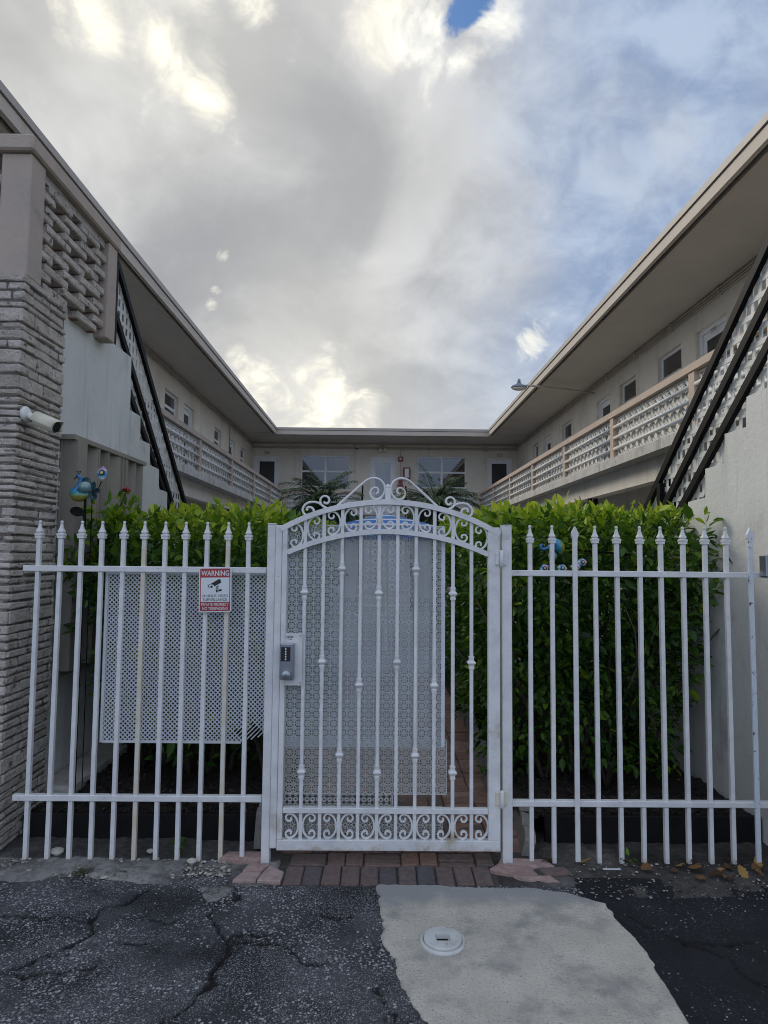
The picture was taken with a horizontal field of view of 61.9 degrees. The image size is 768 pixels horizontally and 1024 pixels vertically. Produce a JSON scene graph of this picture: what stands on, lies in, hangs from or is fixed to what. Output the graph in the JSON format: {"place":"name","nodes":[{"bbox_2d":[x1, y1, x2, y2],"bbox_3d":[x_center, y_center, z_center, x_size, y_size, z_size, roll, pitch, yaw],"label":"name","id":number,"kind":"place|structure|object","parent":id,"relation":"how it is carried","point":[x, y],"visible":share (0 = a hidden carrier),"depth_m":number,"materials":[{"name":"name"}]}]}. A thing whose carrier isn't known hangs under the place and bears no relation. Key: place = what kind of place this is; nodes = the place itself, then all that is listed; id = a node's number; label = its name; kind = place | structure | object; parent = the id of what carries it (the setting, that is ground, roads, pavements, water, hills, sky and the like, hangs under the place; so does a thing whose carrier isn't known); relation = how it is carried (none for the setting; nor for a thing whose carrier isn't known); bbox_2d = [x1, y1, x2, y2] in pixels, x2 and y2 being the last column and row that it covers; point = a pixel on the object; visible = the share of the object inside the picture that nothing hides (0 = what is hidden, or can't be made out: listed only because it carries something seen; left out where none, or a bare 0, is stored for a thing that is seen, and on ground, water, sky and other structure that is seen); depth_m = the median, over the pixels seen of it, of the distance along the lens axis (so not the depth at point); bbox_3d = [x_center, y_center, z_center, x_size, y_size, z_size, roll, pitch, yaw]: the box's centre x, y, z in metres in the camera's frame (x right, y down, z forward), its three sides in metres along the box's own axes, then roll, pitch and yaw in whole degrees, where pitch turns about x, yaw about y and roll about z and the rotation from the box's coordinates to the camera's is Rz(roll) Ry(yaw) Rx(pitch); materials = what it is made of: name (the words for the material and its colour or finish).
{"place":"outdoors","nodes":[
{"label":"outdoors","id":0,"kind":"place"},
{"bbox_2d":[23,664,336,817],"bbox_3d":[-1.429,1.962,6.410,1.610,0.088,5.355,1,-4,0],"label":"mulch bed","id":1,"kind":"object","parent":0,"point":[126,783],"visible":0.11,"depth_m":4.36,"materials":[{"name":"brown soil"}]},
{"bbox_2d":[69,466,107,805],"bbox_3d":[-1.849,0.750,3.909,0.228,2.082,0.083,0,-4,12],"label":"peacock ornament","id":2,"kind":"object","parent":1,"relation":"on","point":[79,491],"visible":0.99,"depth_m":3.95,"materials":[{"name":"metal"}]},
{"bbox_2d":[54,496,349,774],"bbox_3d":[-1.341,0.976,6.180,1.878,1.994,4.406,1,-4,0],"label":"hedge","id":3,"kind":"object","parent":1,"relation":"on","point":[195,517],"visible":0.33,"depth_m":4.41,"materials":[{"name":"green plant"}]},
{"bbox_2d":[82,487,140,540],"bbox_3d":[-1.844,0.006,4.288,0.417,0.419,0.301,1,-4,0],"label":"hibiscus sprig","id":4,"kind":"object","parent":3,"relation":"on","point":[117,508],"visible":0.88,"depth_m":4.29,"materials":[{"name":"green plant"}]},
{"bbox_2d":[0,872,584,1023],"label":"asphalt","id":5,"kind":"structure","parent":0,"point":[74,949],"depth_m":2.63,"materials":[{"name":"grey asphalt"}]},
{"bbox_2d":[376,884,688,1023],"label":"concrete patch","id":6,"kind":"object","parent":5,"relation":"on","point":[531,956],"visible":1,"depth_m":2.59,"materials":[{"name":"grey concrete"}]},
{"bbox_2d":[420,927,464,955],"bbox_3d":[0.249,1.818,2.713,0.192,0.030,0.192,1,-4,0],"label":"cleanout cap","id":7,"kind":"object","parent":6,"relation":"on","point":[443,941],"visible":1,"depth_m":2.69,"materials":[{"name":"plastic"}]},
{"bbox_2d":[0,831,767,901],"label":"dirt","id":8,"kind":"structure","parent":0,"point":[141,871],"depth_m":3.40,"materials":[{"name":"grey soil"}]},
{"bbox_2d":[50,847,63,855],"bbox_3d":[-1.770,1.832,3.462,0.069,0.034,0.060,2,-4,-22],"label":"stone","id":9,"kind":"object","parent":8,"relation":"on","point":[56,851],"visible":1,"depth_m":3.45,"materials":[{"name":"white stone"}]},
{"bbox_2d":[72,865,94,876],"bbox_3d":[-1.543,1.847,3.288,0.115,0.020,0.107,3,-5,-36],"label":"dry grass tuft","id":10,"kind":"object","parent":8,"relation":"on","point":[82,871],"visible":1,"depth_m":3.27,"materials":[{"name":"green plant"}]},
{"bbox_2d":[0,857,232,878],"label":"gravel","id":11,"kind":"structure","parent":8,"relation":"on","point":[200,864],"depth_m":3.32,"materials":[{"name":"grey gravel"}]},
{"bbox_2d":[12,520,266,861],"bbox_3d":[-1.318,0.957,3.482,1.333,1.815,0.046,1,-4,0],"label":"fence section","id":12,"kind":"object","parent":8,"relation":"on","point":[114,797],"visible":1,"depth_m":3.47,"materials":[{"name":"white metal"}]},
{"bbox_2d":[99,572,266,743],"bbox_3d":[-1.104,0.804,3.548,0.904,0.934,0.009,1,-4,0],"label":"lattice sheet","id":13,"kind":"object","parent":12,"relation":"attached to","point":[104,661],"visible":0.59,"depth_m":3.54,"materials":[{"name":"white plastic"}]},
{"bbox_2d":[199,567,231,611],"bbox_3d":[-0.921,0.424,3.491,0.181,0.246,0.005,1,-4,0],"label":"warning sign","id":14,"kind":"object","parent":12,"relation":"attached to","point":[215,587],"visible":1,"depth_m":3.49,"materials":[{"name":"white plastic"}]},
{"bbox_2d":[23,812,255,840],"bbox_3d":[-1.390,1.831,3.690,1.360,0.185,0.030,1,-4,0],"label":"edging board","id":15,"kind":"object","parent":8,"relation":"on","point":[210,827],"visible":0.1,"depth_m":3.68,"materials":[{"name":"black plastic"}]},
{"bbox_2d":[171,836,193,855],"bbox_3d":[-1.114,1.826,3.490,0.108,0.111,0.131,-1,-4,20],"label":"weed","id":16,"kind":"object","parent":8,"relation":"on","point":[183,841],"visible":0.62,"depth_m":3.51,"materials":[{"name":"green plant"}]},
{"bbox_2d":[187,858,195,863],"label":"stone","id":17,"kind":"object","parent":8,"relation":"on","point":[191,860],"visible":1,"depth_m":3.36,"materials":[{"name":"white stone"}]},
{"bbox_2d":[253,802,261,848],"bbox_3d":[-0.692,1.770,3.686,0.060,0.200,0.296,4,-4,-3],"label":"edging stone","id":18,"kind":"object","parent":8,"relation":"on","point":[257,840],"visible":0.24,"depth_m":3.54,"materials":[{"name":"grey stone"}]},
{"bbox_2d":[261,523,277,863],"bbox_3d":[-0.625,0.979,3.488,0.047,1.834,0.064,1,-4,0],"label":"gate post","id":19,"kind":"object","parent":8,"relation":"on","point":[267,737],"visible":0.78,"depth_m":3.46,"materials":[{"name":"white metal"}]},
{"bbox_2d":[513,798,535,855],"bbox_3d":[0.824,1.875,3.791,0.060,0.160,0.562,14,0,7],"label":"edging stone","id":20,"kind":"object","parent":8,"relation":"on","point":[521,822],"visible":0.59,"depth_m":3.70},
{"bbox_2d":[603,868,620,869],"bbox_3d":[1.190,1.865,3.343,0.095,0.004,0.009,1,-4,0],"label":"paper scrap","id":21,"kind":"object","parent":8,"relation":"on","point":[611,868],"visible":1,"depth_m":3.34,"materials":[{"name":"grey paper"}]},
{"bbox_2d":[620,847,636,863],"bbox_3d":[1.312,1.844,3.441,0.093,0.077,0.070,4,-5,-45],"label":"weed","id":22,"kind":"object","parent":8,"relation":"on","point":[627,852],"visible":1,"depth_m":3.44,"materials":[{"name":"green plant"}]},
{"bbox_2d":[512,525,767,864],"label":"fence section","id":23,"kind":"object","parent":8,"relation":"on","point":[665,803],"visible":0.98,"depth_m":3.49,"materials":[{"name":"white metal"}]},
{"bbox_2d":[641,862,652,869],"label":"dead leaf","id":24,"kind":"object","parent":8,"relation":"on","point":[646,866],"visible":1,"depth_m":3.35,"materials":[{"name":"brown plant"}]},
{"bbox_2d":[544,814,761,843],"bbox_3d":[1.560,1.858,3.715,1.260,0.190,0.030,1,-4,0],"label":"edging board","id":25,"kind":"object","parent":8,"relation":"on","point":[565,828],"visible":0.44,"depth_m":3.70,"materials":[{"name":"black plastic"}]},
{"bbox_2d":[569,863,767,899],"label":"gravel","id":26,"kind":"structure","parent":8,"relation":"on","point":[650,897],"depth_m":3.23,"materials":[{"name":"grey gravel"}]},
{"bbox_2d":[688,864,701,868],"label":"dead leaf","id":27,"kind":"object","parent":8,"relation":"on","point":[694,866],"visible":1,"depth_m":3.36,"materials":[{"name":"brown plant"}]},
{"bbox_2d":[696,875,706,879],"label":"dead leaf","id":28,"kind":"object","parent":8,"relation":"on","point":[699,877],"visible":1,"depth_m":3.27,"materials":[{"name":"brown plant"}]},
{"bbox_2d":[709,870,719,877],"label":"dead leaf","id":29,"kind":"object","parent":8,"relation":"on","point":[713,873],"visible":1,"depth_m":3.28,"materials":[{"name":"brown plant"}]},
{"bbox_2d":[714,868,725,875],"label":"dead leaf","id":30,"kind":"object","parent":8,"relation":"on","point":[719,873],"visible":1,"depth_m":3.30,"materials":[{"name":"brown plant"}]},
{"bbox_2d":[738,865,748,877],"bbox_3d":[1.853,1.856,3.303,0.057,0.024,0.067,-22,36,-21],"label":"dead leaf","id":31,"kind":"object","parent":8,"relation":"on","point":[743,872],"visible":1,"depth_m":3.31,"materials":[{"name":"yellow plant"}]},
{"bbox_2d":[751,863,760,868],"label":"dead leaf","id":32,"kind":"object","parent":8,"relation":"on","point":[754,866],"visible":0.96,"depth_m":3.36,"materials":[{"name":"brown plant"}]},
{"bbox_2d":[753,856,762,866],"bbox_3d":[2.002,1.871,3.423,0.052,0.021,0.061,4,9,-5],"label":"dead leaf","id":33,"kind":"object","parent":8,"relation":"on","point":[759,864],"visible":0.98,"depth_m":3.42,"materials":[{"name":"brown plant"}]},
{"bbox_2d":[0,0,767,428],"label":"sky","id":34,"kind":"structure","parent":0,"point":[375,213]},
{"bbox_2d":[242,427,528,614],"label":"building wing","id":35,"kind":"structure","parent":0,"point":[480,459],"depth_m":23.96,"materials":[{"name":"beige paint"}]},
{"bbox_2d":[254,456,278,490],"bbox_3d":[-4.389,-1.020,23.934,0.930,2.160,0.090,1,-4,0],"label":"door","id":36,"kind":"structure","parent":35,"relation":"in","point":[266,466],"depth_m":23.97,"materials":[{"name":"wood"}]},
{"bbox_2d":[301,455,349,488],"bbox_3d":[-2.194,-1.498,23.964,1.890,1.240,0.135,1,-4,0],"label":"window","id":37,"kind":"structure","parent":35,"relation":"in","point":[326,468],"depth_m":24.01,"materials":[{"name":"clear glass"}]},
{"bbox_2d":[379,445,386,451],"bbox_3d":[-0.040,-2.364,23.862,0.330,0.284,0.271,1,-4,0],"label":"flood light","id":38,"kind":"object","parent":35,"relation":"attached to","point":[382,448],"visible":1,"depth_m":23.81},
{"bbox_2d":[370,457,395,511],"bbox_3d":[-0.044,-0.976,23.971,0.940,2.160,0.090,1,-4,0],"label":"door","id":39,"kind":"structure","parent":35,"relation":"in","point":[384,468],"depth_m":24.00,"materials":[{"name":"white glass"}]},
{"bbox_2d":[403,467,409,479],"bbox_3d":[0.846,-1.435,23.865,0.270,0.440,0.160,1,-4,0],"label":"fire extinguisher box","id":40,"kind":"object","parent":35,"relation":"attached to","point":[406,472],"visible":0.88,"depth_m":23.79,"materials":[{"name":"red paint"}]},
{"bbox_2d":[417,457,466,489],"bbox_3d":[2.160,-1.454,24.001,1.900,1.240,0.135,1,-4,0],"label":"window","id":41,"kind":"structure","parent":35,"relation":"in","point":[441,469],"depth_m":24.04,"materials":[{"name":"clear glass"}]},
{"bbox_2d":[487,458,511,502],"bbox_3d":[4.320,-0.932,24.009,0.930,2.160,0.090,1,-4,0],"label":"door","id":42,"kind":"structure","parent":35,"relation":"in","point":[497,468],"depth_m":24.05,"materials":[{"name":"wood"}]},
{"bbox_2d":[261,672,520,887],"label":"paver path","id":43,"kind":"structure","parent":0,"point":[461,863],"depth_m":3.57,"materials":[{"name":"brown brick"}]},
{"bbox_2d":[219,851,570,884],"bbox_3d":[0.048,1.885,3.352,1.850,0.080,0.275,1,-4,0],"label":"broken paver edge","id":44,"kind":"object","parent":43,"relation":"on","point":[520,869],"visible":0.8,"depth_m":3.33,"materials":[{"name":"concrete"}]},
{"bbox_2d":[500,525,512,863],"bbox_3d":[0.668,0.990,3.499,0.056,1.838,0.064,1,-4,0],"label":"gate post","id":45,"kind":"object","parent":44,"relation":"on","point":[506,692],"visible":0.82,"depth_m":3.47,"materials":[{"name":"white metal"}]},
{"bbox_2d":[269,477,507,851],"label":"gate","id":46,"kind":"structure","parent":45,"relation":"attached to","point":[289,657],"depth_m":3.48,"materials":[{"name":"white metal"}]},
{"bbox_2d":[461,703,468,725],"bbox_3d":[0.808,1.980,6.342,0.060,0.200,0.296,1,-4,2],"label":"edging stone","id":47,"kind":"object","parent":43,"relation":"on","point":[463,717],"visible":0.14,"depth_m":6.24,"materials":[{"name":"stone"}]},
{"bbox_2d":[465,706,468,730],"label":"edging stone","id":48,"kind":"object","parent":43,"relation":"on","point":[466,722],"visible":0.11,"depth_m":6.07,"materials":[{"name":"grey stone"}]},
{"bbox_2d":[467,715,476,735],"bbox_3d":[0.794,1.942,5.733,0.060,0.200,0.296,-2,-4,1],"label":"edging stone","id":49,"kind":"object","parent":43,"relation":"on","point":[474,720],"visible":0.32,"depth_m":5.79,"materials":[{"name":"grey stone"}]},
{"bbox_2d":[473,724,478,732],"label":"edging stone","id":50,"kind":"object","parent":43,"relation":"on","point":[475,729],"visible":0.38,"depth_m":5.41,"materials":[{"name":"grey stone"}]},
{"bbox_2d":[473,733,486,764],"bbox_3d":[0.766,1.901,5.122,0.060,0.200,0.296,2,-2,-2],"label":"edging stone","id":51,"kind":"object","parent":43,"relation":"on","point":[475,753],"visible":0.42,"depth_m":5.09,"materials":[{"name":"stone"}]},
{"bbox_2d":[479,746,484,773],"bbox_3d":[0.764,1.895,4.817,0.060,0.200,0.296,-2,-2,2],"label":"edging stone","id":52,"kind":"object","parent":43,"relation":"on","point":[480,759],"visible":0.18,"depth_m":4.87,"materials":[{"name":"grey stone"}]},
{"bbox_2d":[482,756,486,791],"bbox_3d":[0.743,1.856,4.516,0.060,0.200,0.296,-1,-5,0],"label":"edging stone","id":53,"kind":"object","parent":43,"relation":"on","point":[484,760],"visible":0.28,"depth_m":4.54,"materials":[{"name":"grey stone"}]},
{"bbox_2d":[231,598,608,672],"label":"courtyard","id":54,"kind":"structure","parent":0,"point":[388,638],"depth_m":12.06,"materials":[{"name":"concrete"}]},
{"bbox_2d":[278,469,368,570],"bbox_3d":[-1.240,0.790,13.131,1.956,3.436,1.866,1,-4,0],"label":"pygmy palm","id":55,"kind":"object","parent":54,"relation":"on","point":[329,489],"visible":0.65,"depth_m":13.01,"materials":[{"name":"green plant"}]},
{"bbox_2d":[337,513,445,649],"bbox_3d":[0.035,1.193,10.946,2.864,2.360,2.864,1,-4,0],"label":"patio umbrella","id":56,"kind":"object","parent":54,"relation":"on","point":[386,517],"visible":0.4,"depth_m":10.60,"materials":[{"name":"blue"}]},
{"bbox_2d":[390,462,482,632],"bbox_3d":[1.100,0.782,13.149,1.995,3.498,1.952,1,-4,0],"label":"pygmy palm","id":57,"kind":"object","parent":54,"relation":"on","point":[440,496],"visible":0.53,"depth_m":13.06,"materials":[{"name":"green plant"}]},
{"bbox_2d":[445,681,543,830],"bbox_3d":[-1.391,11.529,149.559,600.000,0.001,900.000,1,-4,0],"label":"ground","id":58,"kind":"structure","parent":0,"point":[539,824],"depth_m":4.02,"materials":[{"name":"brown soil"}]},
{"bbox_2d":[0,273,66,849],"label":"brick pillar","id":59,"kind":"structure","parent":58,"relation":"on","point":[32,333],"depth_m":3.71,"materials":[{"name":"grey brick"}]},
{"bbox_2d":[20,406,63,432],"bbox_3d":[-1.953,-0.530,3.662,0.262,0.160,0.096,0,-4,10],"label":"security camera","id":60,"kind":"object","parent":59,"relation":"attached to","point":[46,422],"visible":1,"depth_m":3.63,"materials":[{"name":"white plastic"}]},
{"bbox_2d":[0,134,120,343],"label":"landing balustrade","id":61,"kind":"object","parent":59,"relation":"on","point":[60,241],"visible":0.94,"depth_m":4.09,"materials":[{"name":"concrete"}]},
{"bbox_2d":[44,255,220,802],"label":"staircase","id":62,"kind":"structure","parent":58,"relation":"on","point":[97,395],"depth_m":5.00,"materials":[{"name":"paint"}]},
{"bbox_2d":[51,434,146,677],"bbox_3d":[-2.133,0.326,4.890,0.122,1.612,1.320,1,-4,0],"label":"accordion shutter","id":63,"kind":"object","parent":62,"relation":"attached to","point":[88,458],"visible":0.48,"depth_m":4.43,"materials":[{"name":"white metal"}]},
{"bbox_2d":[0,80,283,605],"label":"building wing","id":64,"kind":"structure","parent":58,"relation":"on","point":[208,403],"depth_m":13.31,"materials":[{"name":"beige paint"}]},
{"bbox_2d":[164,390,175,415],"bbox_3d":[-4.946,-2.391,14.619,0.050,0.660,0.950,1,-4,0],"label":"window","id":65,"kind":"structure","parent":64,"relation":"in","point":[170,400],"depth_m":14.75,"materials":[{"name":"white glass"}]},
{"bbox_2d":[182,405,191,465],"bbox_3d":[-4.965,-1.554,15.917,0.090,2.160,0.850,1,-4,0],"label":"door","id":66,"kind":"structure","parent":64,"relation":"in","point":[187,412],"depth_m":16.15,"materials":[{"name":"metal"}]},
{"bbox_2d":[214,429,218,445],"bbox_3d":[-4.985,-2.113,18.835,0.050,0.660,0.800,1,-4,0],"label":"window","id":67,"kind":"structure","parent":64,"relation":"in","point":[216,436],"depth_m":19.03,"materials":[{"name":"white glass"}]},
{"bbox_2d":[230,440,232,455],"bbox_3d":[-5.009,-1.242,20.656,0.090,2.160,0.750,1,-4,0],"label":"door","id":68,"kind":"structure","parent":64,"relation":"in","point":[231,443],"depth_m":21.01,"materials":[{"name":"metal"}]},
{"bbox_2d":[240,449,243,461],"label":"window","id":69,"kind":"structure","parent":64,"relation":"in","point":[241,456],"depth_m":22.52,"materials":[{"name":"white glass"}]},
{"bbox_2d":[480,111,767,613],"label":"building wing","id":70,"kind":"structure","parent":58,"relation":"on","point":[634,351],"depth_m":10.35,"materials":[{"name":"beige paint"}]},
{"bbox_2d":[532,444,537,459],"bbox_3d":[5.082,-2.009,21.250,0.155,0.500,0.710,1,-4,0],"label":"window","id":71,"kind":"structure","parent":70,"relation":"in","point":[536,447],"depth_m":21.51,"materials":[{"name":"white glass"}]},
{"bbox_2d":[546,436,550,484],"bbox_3d":[5.139,-1.234,19.772,0.090,2.220,0.800,1,-4,0],"label":"door","id":72,"kind":"structure","parent":70,"relation":"in","point":[548,440],"depth_m":20.02,"materials":[{"name":"metal"}]},
{"bbox_2d":[511,379,593,393],"bbox_3d":[4.032,-2.946,15.122,2.200,0.276,0.230,1,-4,-14],"label":"arm lamp","id":73,"kind":"object","parent":70,"relation":"attached to","point":[518,386],"visible":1,"depth_m":14.97,"materials":[{"name":"grey metal"}]},
{"bbox_2d":[560,422,570,442],"bbox_3d":[5.114,-2.237,17.783,0.155,0.500,0.960,1,-4,0],"label":"window","id":74,"kind":"structure","parent":70,"relation":"in","point":[567,428],"depth_m":17.99,"materials":[{"name":"white glass"}]},
{"bbox_2d":[599,395,609,461],"bbox_3d":[5.185,-1.559,14.833,0.090,2.220,0.900,1,-4,0],"label":"door","id":75,"kind":"structure","parent":70,"relation":"in","point":[604,405],"depth_m":15.04,"materials":[{"name":"metal"}]},
{"bbox_2d":[618,377,636,407],"bbox_3d":[5.154,-2.523,13.433,0.155,0.500,0.920,1,-4,0],"label":"window","id":76,"kind":"structure","parent":70,"relation":"in","point":[629,389],"depth_m":13.51,"materials":[{"name":"white glass"}]},
{"bbox_2d":[656,346,681,383],"bbox_3d":[5.172,-2.650,11.507,0.155,0.500,0.980,1,-4,0],"label":"window","id":77,"kind":"structure","parent":70,"relation":"in","point":[671,363],"depth_m":11.58,"materials":[{"name":"white glass"}]},
{"bbox_2d":[699,315,728,412],"bbox_3d":[5.229,-1.875,10.023,0.090,2.220,0.940,1,-4,0],"label":"door","id":78,"kind":"structure","parent":70,"relation":"in","point":[709,337],"depth_m":10.23,"materials":[{"name":"metal"}]},
{"bbox_2d":[759,555,767,576],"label":"wall box","id":79,"kind":"object","parent":70,"relation":"attached to","point":[763,561],"visible":1,"depth_m":3.49,"materials":[{"name":"metal"}]},
{"bbox_2d":[599,233,767,845],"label":"wall","id":80,"kind":"structure","parent":58,"relation":"on","point":[735,488],"depth_m":4.12,"materials":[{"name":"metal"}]},
{"bbox_2d":[438,662,751,818],"bbox_3d":[1.485,1.994,6.434,1.400,0.083,5.355,1,-4,0],"label":"mulch bed","id":81,"kind":"object","parent":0,"point":[540,792],"visible":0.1,"depth_m":4.31,"materials":[{"name":"brown wood"}]},
{"bbox_2d":[432,489,732,786],"bbox_3d":[1.353,0.966,6.152,1.990,2.062,4.406,1,-4,0],"label":"hedge","id":82,"kind":"object","parent":81,"relation":"on","point":[605,518],"visible":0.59,"depth_m":4.36,"materials":[{"name":"green plant"}]},
{"bbox_2d":[533,539,629,570],"bbox_3d":[1.316,0.278,4.072,0.759,0.206,0.201,2,-4,-19],"label":"peacock ornament","id":83,"kind":"object","parent":82,"relation":"on","point":[559,546],"visible":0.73,"depth_m":4.01,"materials":[{"name":"blue"}]},
{"bbox_2d":[573,878,767,1023],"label":"new asphalt","id":84,"kind":"structure","parent":0,"point":[708,956],"depth_m":2.75,"materials":[{"name":"black asphalt"}]}
]}

